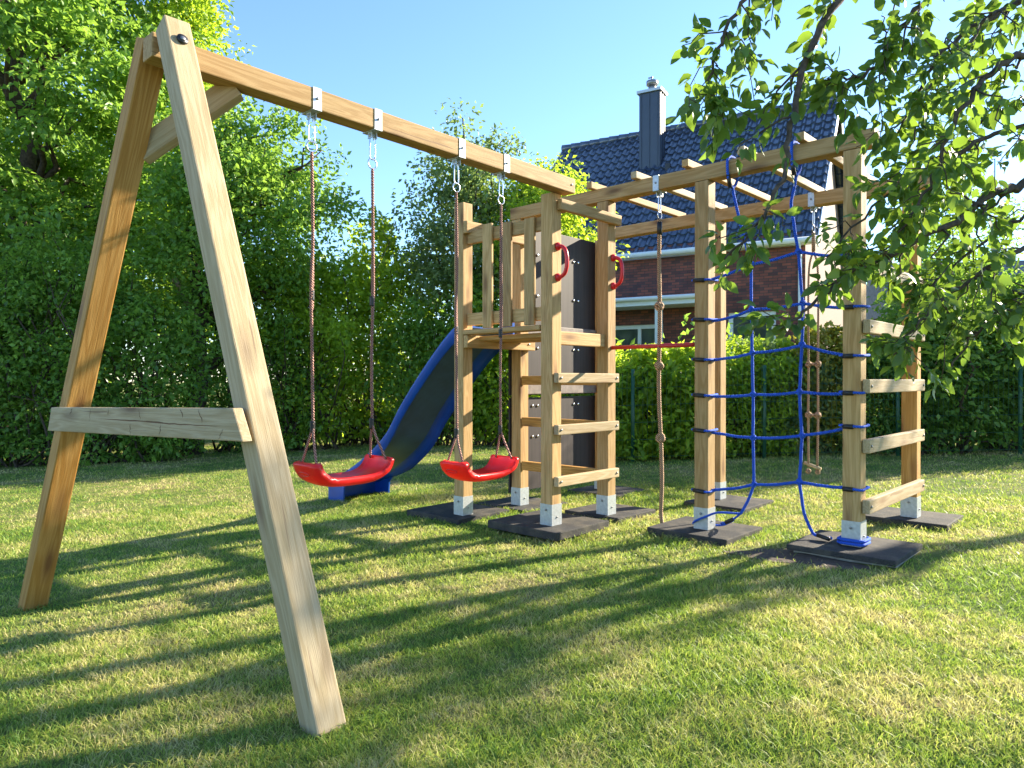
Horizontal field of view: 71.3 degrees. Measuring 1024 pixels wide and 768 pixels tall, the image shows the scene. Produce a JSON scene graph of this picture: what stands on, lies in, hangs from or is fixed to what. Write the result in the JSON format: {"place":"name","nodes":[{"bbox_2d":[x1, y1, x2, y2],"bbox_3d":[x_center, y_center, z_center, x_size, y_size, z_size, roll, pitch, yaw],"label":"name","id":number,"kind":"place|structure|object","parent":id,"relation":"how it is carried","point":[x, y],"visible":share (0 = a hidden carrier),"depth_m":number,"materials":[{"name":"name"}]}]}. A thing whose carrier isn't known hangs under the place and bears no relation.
{"place":"outdoors","nodes":[
{"label":"outdoors","id":0,"kind":"place"},
{"bbox_2d":[0,382,1023,767],"bbox_3d":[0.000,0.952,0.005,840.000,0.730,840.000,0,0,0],"label":"lawn","id":1,"kind":"structure","parent":0,"point":[894,474],"depth_m":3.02,"materials":[{"name":"plant"}]},
{"bbox_2d":[0,245,71,465],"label":"shrub","id":2,"kind":"object","parent":1,"relation":"on","point":[3,452],"visible":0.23,"depth_m":9.74,"materials":[{"name":"green plant"}]},
{"bbox_2d":[0,25,144,421],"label":"broadleaf tree","id":3,"kind":"object","parent":1,"relation":"on","point":[15,148],"visible":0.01,"depth_m":13.92,"materials":[{"name":"green plant"}]},
{"bbox_2d":[0,202,170,467],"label":"shrub","id":4,"kind":"object","parent":1,"relation":"on","point":[47,262],"visible":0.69,"depth_m":9.42,"materials":[{"name":"green plant"}]},
{"bbox_2d":[0,0,216,427],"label":"broadleaf tree","id":5,"kind":"object","parent":1,"relation":"on","point":[36,164],"visible":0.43,"depth_m":10.51,"materials":[{"name":"green plant"}]},
{"bbox_2d":[30,248,226,462],"bbox_3d":[-5.199,-0.367,9.886,2.448,2.971,1.704,0,0,0],"label":"shrub","id":6,"kind":"object","parent":1,"relation":"on","point":[168,344],"visible":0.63,"depth_m":9.68,"materials":[{"name":"green plant"}]},
{"bbox_2d":[118,0,255,439],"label":"slender tree","id":7,"kind":"object","parent":1,"relation":"on","point":[203,19],"visible":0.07,"depth_m":12.22,"materials":[{"name":"green plant"}]},
{"bbox_2d":[105,94,370,454],"bbox_3d":[-4.016,-1.682,10.858,3.775,5.616,3.121,0,0,0],"label":"pear tree","id":8,"kind":"object","parent":1,"relation":"on","point":[253,171],"visible":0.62,"depth_m":10.37,"materials":[{"name":"green plant"}]},
{"bbox_2d":[175,284,344,451],"bbox_3d":[-4.001,-0.328,11.080,2.753,2.827,1.822,0,0,0],"label":"shrub","id":9,"kind":"object","parent":1,"relation":"on","point":[224,403],"visible":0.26,"depth_m":10.84,"materials":[{"name":"green plant"}]},
{"bbox_2d":[253,252,384,450],"bbox_3d":[-3.171,-0.481,11.139,2.388,3.100,1.927,0,0,0],"label":"shrub","id":10,"kind":"object","parent":1,"relation":"on","point":[344,349],"visible":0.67,"depth_m":10.97,"materials":[{"name":"green plant"}]},
{"bbox_2d":[296,205,452,445],"bbox_3d":[-2.221,-0.890,11.800,3.288,3.876,2.034,0,0,0],"label":"shrub","id":11,"kind":"object","parent":1,"relation":"on","point":[384,297],"visible":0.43,"depth_m":11.54,"materials":[{"name":"green plant"}]},
{"bbox_2d":[350,272,507,445],"bbox_3d":[-1.160,-0.371,11.367,2.871,2.791,1.706,0,0,0],"label":"shrub","id":12,"kind":"object","parent":1,"relation":"on","point":[424,329],"visible":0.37,"depth_m":11.16,"materials":[{"name":"green plant"}]},
{"bbox_2d":[35,229,866,427],"bbox_3d":[-5.766,-0.724,15.652,28.229,5.380,3.252,0,0,1],"label":"hedgerow","id":13,"kind":"object","parent":1,"relation":"on","point":[685,318],"visible":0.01,"depth_m":15.38,"materials":[{"name":"green plant"}]},
{"bbox_2d":[407,502,508,524],"bbox_3d":[-0.388,0.930,5.149,0.550,0.050,0.500,0,1,43],"label":"rubber mat","id":14,"kind":"object","parent":1,"relation":"on","point":[443,511],"visible":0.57,"depth_m":5.05,"materials":[{"name":"black rubber"}]},
{"bbox_2d":[362,97,563,437],"bbox_3d":[-0.644,-1.813,11.787,2.885,5.693,2.915,0,0,42],"label":"plum tree","id":15,"kind":"object","parent":1,"relation":"on","point":[441,268],"visible":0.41,"depth_m":11.49,"materials":[{"name":"green plant"}]},
{"bbox_2d":[18,15,929,736],"bbox_3d":[0.233,-0.159,3.856,2.591,2.399,4.383,0,0,45],"label":"playset","id":16,"kind":"object","parent":1,"relation":"on","point":[558,291],"visible":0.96,"depth_m":3.73,"materials":[{"name":"brown wood"}]},
{"bbox_2d":[293,119,393,486],"bbox_3d":[-0.762,-0.356,3.249,0.195,1.633,0.447,0,0,43],"label":"swing","id":17,"kind":"object","parent":16,"relation":"hanging from","point":[371,468],"visible":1,"depth_m":3.19,"materials":[{"name":"red plastic"}]},
{"bbox_2d":[328,323,514,501],"bbox_3d":[-0.777,0.263,5.694,1.730,1.471,0.488,0,0,43],"label":"slide","id":18,"kind":"object","parent":16,"relation":"attached to","point":[417,425],"visible":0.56,"depth_m":5.58,"materials":[{"name":"blue plastic"}]},
{"bbox_2d":[440,164,518,481],"bbox_3d":[-0.173,-0.322,3.879,0.195,1.690,0.447,0,0,43],"label":"swing","id":19,"kind":"object","parent":16,"relation":"hanging from","point":[497,467],"visible":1,"depth_m":3.81,"materials":[{"name":"red plastic"}]},
{"bbox_2d":[654,195,664,522],"bbox_3d":[0.943,-0.152,4.550,0.056,2.116,0.078,0,0,-34],"label":"climbing rope","id":20,"kind":"object","parent":16,"relation":"hanging from","point":[659,367],"visible":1,"depth_m":4.54,"materials":[{"name":"fabric"}]},
{"bbox_2d":[691,141,870,546],"bbox_3d":[1.487,-0.237,4.046,1.000,2.218,0.155,0,0,42],"label":"climbing net","id":21,"kind":"object","parent":16,"relation":"attached to","point":[799,392],"visible":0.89,"depth_m":3.98,"materials":[{"name":"blue fabric"}]},
{"bbox_2d":[803,210,821,474],"bbox_3d":[2.091,-0.292,4.964,0.123,1.841,0.054,0,0,36],"label":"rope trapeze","id":22,"kind":"object","parent":16,"relation":"hanging from","point":[808,365],"visible":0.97,"depth_m":4.95,"materials":[{"name":"fabric"}]},
{"bbox_2d":[430,283,540,446],"bbox_3d":[-0.043,-0.270,11.193,2.523,2.705,1.743,0,0,0],"label":"shrub","id":23,"kind":"object","parent":1,"relation":"on","point":[486,435],"visible":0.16,"depth_m":10.96,"materials":[{"name":"green plant"}]},
{"bbox_2d":[477,497,567,512],"bbox_3d":[0.079,0.933,5.479,0.500,0.050,0.500,0,0,43],"label":"rubber mat","id":24,"kind":"object","parent":1,"relation":"on","point":[534,503],"visible":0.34,"depth_m":5.42,"materials":[{"name":"black rubber"}]},
{"bbox_2d":[488,510,608,540],"bbox_3d":[0.232,0.894,4.551,0.570,0.050,0.525,0,0,43],"label":"rubber mat","id":25,"kind":"object","parent":1,"relation":"on","point":[529,524],"visible":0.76,"depth_m":4.42,"materials":[{"name":"black rubber"}]},
{"bbox_2d":[471,149,629,305],"bbox_3d":[0.490,-1.385,11.558,2.572,4.808,2.254,0,0,-19],"label":"plum tree","id":26,"kind":"object","parent":1,"relation":"on","point":[569,221],"visible":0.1,"depth_m":11.21,"materials":[{"name":"green plant"}]},
{"bbox_2d":[561,343,644,430],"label":"hedge plant","id":27,"kind":"object","parent":1,"relation":"on","point":[617,353],"visible":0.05,"depth_m":8.75,"materials":[{"name":"green plant"}]},
{"bbox_2d":[568,485,646,497],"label":"rubber mat","id":28,"kind":"object","parent":1,"relation":"on","point":[619,490],"visible":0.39,"depth_m":6.05,"materials":[{"name":"black rubber"}]},
{"bbox_2d":[565,504,655,523],"bbox_3d":[0.690,0.906,5.013,0.450,0.050,0.465,0,0,43],"label":"rubber mat","id":29,"kind":"object","parent":1,"relation":"on","point":[623,512],"visible":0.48,"depth_m":4.93,"materials":[{"name":"black rubber"}]},
{"bbox_2d":[615,339,734,459],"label":"hedge plant","id":30,"kind":"object","parent":1,"relation":"on","point":[642,362],"visible":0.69,"depth_m":8.40,"materials":[{"name":"green plant"}]},
{"bbox_2d":[537,76,843,411],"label":"brick house","id":31,"kind":"structure","parent":1,"relation":"on","point":[654,146],"depth_m":21.47,"materials":[{"name":"tile"}]},
{"bbox_2d":[615,324,654,361],"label":"window","id":32,"kind":"structure","parent":31,"relation":"in","point":[643,334],"depth_m":21.50,"materials":[{"name":"grey glass"}]},
{"bbox_2d":[728,311,775,352],"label":"window","id":33,"kind":"structure","parent":31,"relation":"in","point":[762,331],"depth_m":19.85,"materials":[{"name":"grey glass"}]},
{"bbox_2d":[647,516,762,545],"bbox_3d":[1.185,0.903,4.389,0.525,0.050,0.480,0,1,43],"label":"rubber mat","id":34,"kind":"object","parent":1,"relation":"on","point":[725,535],"visible":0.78,"depth_m":4.28,"materials":[{"name":"black rubber"}]},
{"bbox_2d":[684,494,773,513],"bbox_3d":[1.632,0.901,5.367,0.480,0.050,0.500,0,1,43],"label":"rubber mat","id":35,"kind":"object","parent":1,"relation":"on","point":[733,502],"visible":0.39,"depth_m":5.28,"materials":[{"name":"black rubber"}]},
{"bbox_2d":[686,332,815,457],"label":"hedge plant","id":36,"kind":"object","parent":1,"relation":"on","point":[735,367],"visible":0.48,"depth_m":8.42,"materials":[{"name":"green plant"}]},
{"bbox_2d":[731,336,842,454],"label":"hedge plant","id":37,"kind":"object","parent":1,"relation":"on","point":[793,419],"visible":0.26,"depth_m":8.51,"materials":[{"name":"green leaf"},{"name":"bark"}]},
{"bbox_2d":[724,548,871,570],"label":"bare soil","id":38,"kind":"structure","parent":1,"relation":"on","point":[805,558],"depth_m":3.68,"materials":[{"name":"brown soil"}]},
{"bbox_2d":[579,363,1023,461],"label":"wire fence","id":39,"kind":"object","parent":1,"relation":"on","point":[1020,379],"visible":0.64,"depth_m":8.27,"materials":[{"name":"metal"}]},
{"bbox_2d":[775,320,890,453],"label":"hedge plant","id":40,"kind":"object","parent":1,"relation":"on","point":[829,337],"visible":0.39,"depth_m":8.54,"materials":[{"name":"green plant"}]},
{"bbox_2d":[665,0,1023,402],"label":"apple tree","id":41,"kind":"object","parent":1,"relation":"on","point":[945,168],"visible":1,"depth_m":2.39,"materials":[{"name":"green plant"}]},
{"bbox_2d":[794,551,917,567],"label":"concrete slab","id":42,"kind":"structure","parent":1,"relation":"on","point":[848,560],"depth_m":3.61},
{"bbox_2d":[786,530,922,566],"bbox_3d":[1.817,0.862,3.787,0.530,0.030,0.495,0,1,43],"label":"rubber mat","id":43,"kind":"object","parent":42,"relation":"on","point":[884,551],"visible":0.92,"depth_m":3.68,"materials":[{"name":"black rubber"}]},
{"bbox_2d":[812,336,965,454],"bbox_3d":[4.533,0.108,8.894,1.655,1.530,1.590,0,0,0],"label":"hedge plant","id":44,"kind":"object","parent":1,"relation":"on","point":[882,420],"visible":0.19,"depth_m":8.39,"materials":[{"name":"green plant"}]},
{"bbox_2d":[866,507,963,530],"bbox_3d":[2.584,0.869,4.599,0.480,0.050,0.440,0,1,43],"label":"rubber mat","id":45,"kind":"object","parent":1,"relation":"on","point":[890,515],"visible":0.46,"depth_m":4.50,"materials":[{"name":"black rubber"}]},
{"bbox_2d":[866,224,1023,454],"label":"shrub","id":46,"kind":"object","parent":1,"relation":"on","point":[934,340],"visible":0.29,"depth_m":8.32,"materials":[{"name":"green plant"}]},
{"bbox_2d":[866,260,1023,344],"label":"neighbouring house","id":47,"kind":"structure","parent":1,"relation":"on","point":[872,291],"depth_m":33.09,"materials":[{"name":"grey stone"}]},
{"bbox_2d":[884,186,1023,445],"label":"ornamental tree","id":48,"kind":"object","parent":1,"relation":"on","point":[932,244],"visible":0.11,"depth_m":9.45,"materials":[{"name":"green plant"}]},
{"bbox_2d":[967,276,1023,450],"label":"shrub","id":49,"kind":"object","parent":1,"relation":"on","point":[1005,356],"visible":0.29,"depth_m":8.55,"materials":[{"name":"green plant"}]},
{"bbox_2d":[0,0,1023,381],"label":"sky","id":50,"kind":"structure","parent":0,"point":[559,72],"materials":[{"name":"blue"}]}
]}

